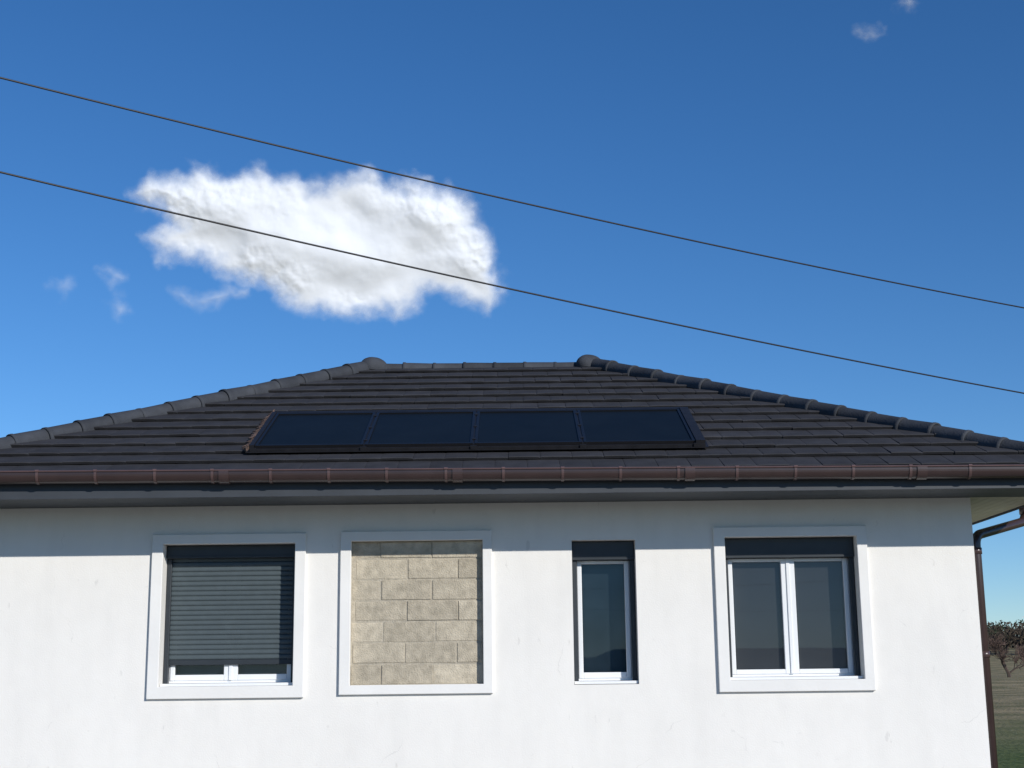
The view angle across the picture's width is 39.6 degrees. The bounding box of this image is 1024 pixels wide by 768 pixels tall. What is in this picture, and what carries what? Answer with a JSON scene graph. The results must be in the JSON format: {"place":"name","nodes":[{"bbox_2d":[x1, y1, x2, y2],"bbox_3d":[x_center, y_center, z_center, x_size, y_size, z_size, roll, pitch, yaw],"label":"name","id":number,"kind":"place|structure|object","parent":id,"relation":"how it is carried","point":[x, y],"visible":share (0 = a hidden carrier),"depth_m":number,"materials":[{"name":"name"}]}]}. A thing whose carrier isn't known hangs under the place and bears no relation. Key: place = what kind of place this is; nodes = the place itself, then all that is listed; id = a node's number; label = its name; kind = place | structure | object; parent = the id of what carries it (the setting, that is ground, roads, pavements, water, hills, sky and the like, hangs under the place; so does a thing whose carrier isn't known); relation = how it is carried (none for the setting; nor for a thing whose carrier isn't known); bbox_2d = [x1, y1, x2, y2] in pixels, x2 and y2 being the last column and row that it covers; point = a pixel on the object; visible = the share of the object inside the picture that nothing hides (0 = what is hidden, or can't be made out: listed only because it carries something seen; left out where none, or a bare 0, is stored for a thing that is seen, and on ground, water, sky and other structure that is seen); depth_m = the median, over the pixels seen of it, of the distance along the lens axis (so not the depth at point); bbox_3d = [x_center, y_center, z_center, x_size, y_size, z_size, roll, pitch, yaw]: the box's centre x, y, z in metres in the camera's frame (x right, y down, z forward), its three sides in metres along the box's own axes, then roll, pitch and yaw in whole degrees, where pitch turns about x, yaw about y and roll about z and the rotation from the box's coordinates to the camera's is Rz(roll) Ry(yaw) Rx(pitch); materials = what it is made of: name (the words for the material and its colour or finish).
{"place":"outdoors","nodes":[
{"label":"outdoors","id":0,"kind":"place"},
{"bbox_2d":[138,171,494,314],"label":"cloud","id":1,"kind":"structure","parent":0,"point":[365,213],"depth_m":1280.10,"materials":[{"name":"white"}]},
{"bbox_2d":[0,171,1023,393],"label":"overhead cable","id":2,"kind":"object","parent":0,"point":[39,181],"visible":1,"depth_m":4.42,"materials":[{"name":"black rubber"}]},
{"bbox_2d":[0,77,1023,307],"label":"overhead cable","id":3,"kind":"object","parent":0,"point":[27,84],"visible":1,"depth_m":4.47,"materials":[{"name":"black rubber"}]},
{"bbox_2d":[0,0,1023,627],"label":"sky","id":4,"kind":"structure","parent":0,"point":[879,139],"materials":[{"name":"blue"}]},
{"bbox_2d":[989,640,1023,767],"bbox_3d":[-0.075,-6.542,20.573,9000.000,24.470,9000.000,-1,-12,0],"label":"ground","id":5,"kind":"structure","parent":0,"point":[1008,698],"depth_m":55.20,"materials":[{"name":"green plant"}]},
{"bbox_2d":[0,498,990,767],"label":"walls","id":6,"kind":"structure","parent":5,"relation":"on","point":[74,606],"depth_m":13.55,"materials":[{"name":"white paint"}]},
{"bbox_2d":[146,533,306,698],"bbox_3d":[-2.727,2.215,13.624,1.485,1.557,0.042,-1,-12,0],"label":"window surround","id":7,"kind":"object","parent":6,"relation":"attached to","point":[154,690],"visible":1,"depth_m":13.59,"materials":[{"name":"paint"}]},
{"bbox_2d":[160,544,294,686],"bbox_3d":[-2.724,2.252,13.844,1.272,1.347,0.350,-1,-12,0],"label":"shuttered window","id":8,"kind":"structure","parent":6,"relation":"attached to","point":[229,617],"depth_m":13.83,"materials":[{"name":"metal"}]},
{"bbox_2d":[339,530,492,694],"bbox_3d":[-0.919,2.181,13.627,1.462,1.545,0.042,-1,-12,0],"label":"window surround","id":9,"kind":"object","parent":6,"relation":"attached to","point":[347,540],"visible":1,"depth_m":13.61,"materials":[{"name":"paint"}]},
{"bbox_2d":[350,540,482,684],"bbox_3d":[-0.912,2.202,13.717,1.275,1.370,0.090,-1,-12,0],"label":"concrete block infill","id":10,"kind":"object","parent":6,"relation":"attached to","point":[416,612],"visible":1,"depth_m":13.68,"materials":[{"name":"beige concrete"}]},
{"bbox_2d":[0,488,1023,522],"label":"soffit","id":11,"kind":"structure","parent":6,"relation":"on","point":[985,503],"depth_m":13.56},
{"bbox_2d":[0,478,1023,524],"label":"fascia","id":12,"kind":"structure","parent":11,"relation":"attached to","point":[103,491],"depth_m":13.05,"materials":[{"name":"brown metal"}]},
{"bbox_2d":[0,367,1023,470],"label":"front roof slope","id":13,"kind":"structure","parent":12,"relation":"on","point":[740,430],"depth_m":14.31,"materials":[{"name":"black tile"}]},
{"bbox_2d":[242,409,274,450],"bbox_3d":[-2.574,0.459,14.399,0.092,0.686,1.439,-1,-12,0],"label":"flashing","id":14,"kind":"object","parent":13,"relation":"on","point":[251,438],"visible":0.66,"depth_m":14.19,"materials":[{"name":"grey metal"}]},
{"bbox_2d":[245,407,708,452],"bbox_3d":[-0.335,0.456,14.368,4.440,0.660,1.427,-1,-12,0],"label":"collector flashing","id":15,"kind":"object","parent":13,"relation":"on","point":[699,438],"visible":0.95,"depth_m":13.63,"materials":[{"name":"black metal"}]},
{"bbox_2d":[255,412,375,448],"bbox_3d":[-1.955,0.473,14.330,1.044,0.600,1.244,-1,-12,0],"label":"solar panel","id":16,"kind":"object","parent":15,"relation":"on","point":[322,430],"visible":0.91,"depth_m":14.25,"materials":[{"name":"black glass"}]},
{"bbox_2d":[365,411,475,446],"bbox_3d":[-0.897,0.461,14.330,1.039,0.600,1.244,-1,-12,0],"label":"solar panel","id":17,"kind":"object","parent":15,"relation":"on","point":[424,429],"visible":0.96,"depth_m":14.26,"materials":[{"name":"black glass"}]},
{"bbox_2d":[475,410,581,445],"bbox_3d":[0.155,0.448,14.330,1.034,0.600,1.244,-1,-12,0],"label":"solar panel","id":18,"kind":"object","parent":15,"relation":"on","point":[525,427],"visible":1,"depth_m":14.26,"materials":[{"name":"black glass"}]},
{"bbox_2d":[577,409,694,444],"bbox_3d":[1.225,0.436,14.330,1.074,0.600,1.244,-1,-12,0],"label":"solar panel","id":19,"kind":"object","parent":15,"relation":"on","point":[628,426],"visible":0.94,"depth_m":14.26,"materials":[{"name":"black glass"}]},
{"bbox_2d":[0,354,1023,453],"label":"ridge and hip caps","id":20,"kind":"structure","parent":13,"relation":"on","point":[588,360],"depth_m":15.61,"materials":[{"name":"tile"}]},
{"bbox_2d":[0,464,1023,484],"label":"front gutter","id":21,"kind":"object","parent":12,"relation":"attached to","point":[504,474],"visible":1,"depth_m":12.92,"materials":[{"name":"brown plastic"}]},
{"bbox_2d":[572,541,637,683],"bbox_3d":[0.893,2.223,13.841,0.607,1.362,0.350,-1,-12,0],"label":"narrow window","id":22,"kind":"structure","parent":6,"relation":"attached to","point":[604,617],"depth_m":13.88,"materials":[{"name":"metal"}]},
{"bbox_2d":[725,537,862,679],"bbox_3d":[2.700,2.186,13.844,1.272,1.355,0.350,-1,-12,0],"label":"double window","id":23,"kind":"structure","parent":6,"relation":"attached to","point":[791,606],"depth_m":13.86,"materials":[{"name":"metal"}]},
{"bbox_2d":[713,526,875,691],"bbox_3d":[2.695,2.146,13.626,1.480,1.561,0.042,-1,-12,0],"label":"window surround","id":24,"kind":"object","parent":6,"relation":"attached to","point":[728,684],"visible":1,"depth_m":13.59,"materials":[{"name":"paint"}]},
{"bbox_2d":[973,506,1023,767],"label":"downpipe","id":25,"kind":"object","parent":6,"relation":"attached to","point":[979,535],"visible":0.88,"depth_m":13.69,"materials":[{"name":"brown plastic"}]},
{"bbox_2d":[987,619,1023,653],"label":"woodland","id":26,"kind":"object","parent":5,"relation":"on","point":[1013,635],"visible":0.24,"depth_m":254.72,"materials":[{"name":"green plant"}]},
{"bbox_2d":[988,634,1023,676],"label":"bare tree","id":27,"kind":"object","parent":5,"relation":"on","point":[994,644],"visible":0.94,"depth_m":109.72,"materials":[{"name":"brown plant"}]},
{"bbox_2d":[1015,643,1023,660],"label":"bare tree","id":28,"kind":"object","parent":5,"relation":"on","point":[1020,648],"visible":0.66,"depth_m":119.85,"materials":[{"name":"brown plant"}]}
]}

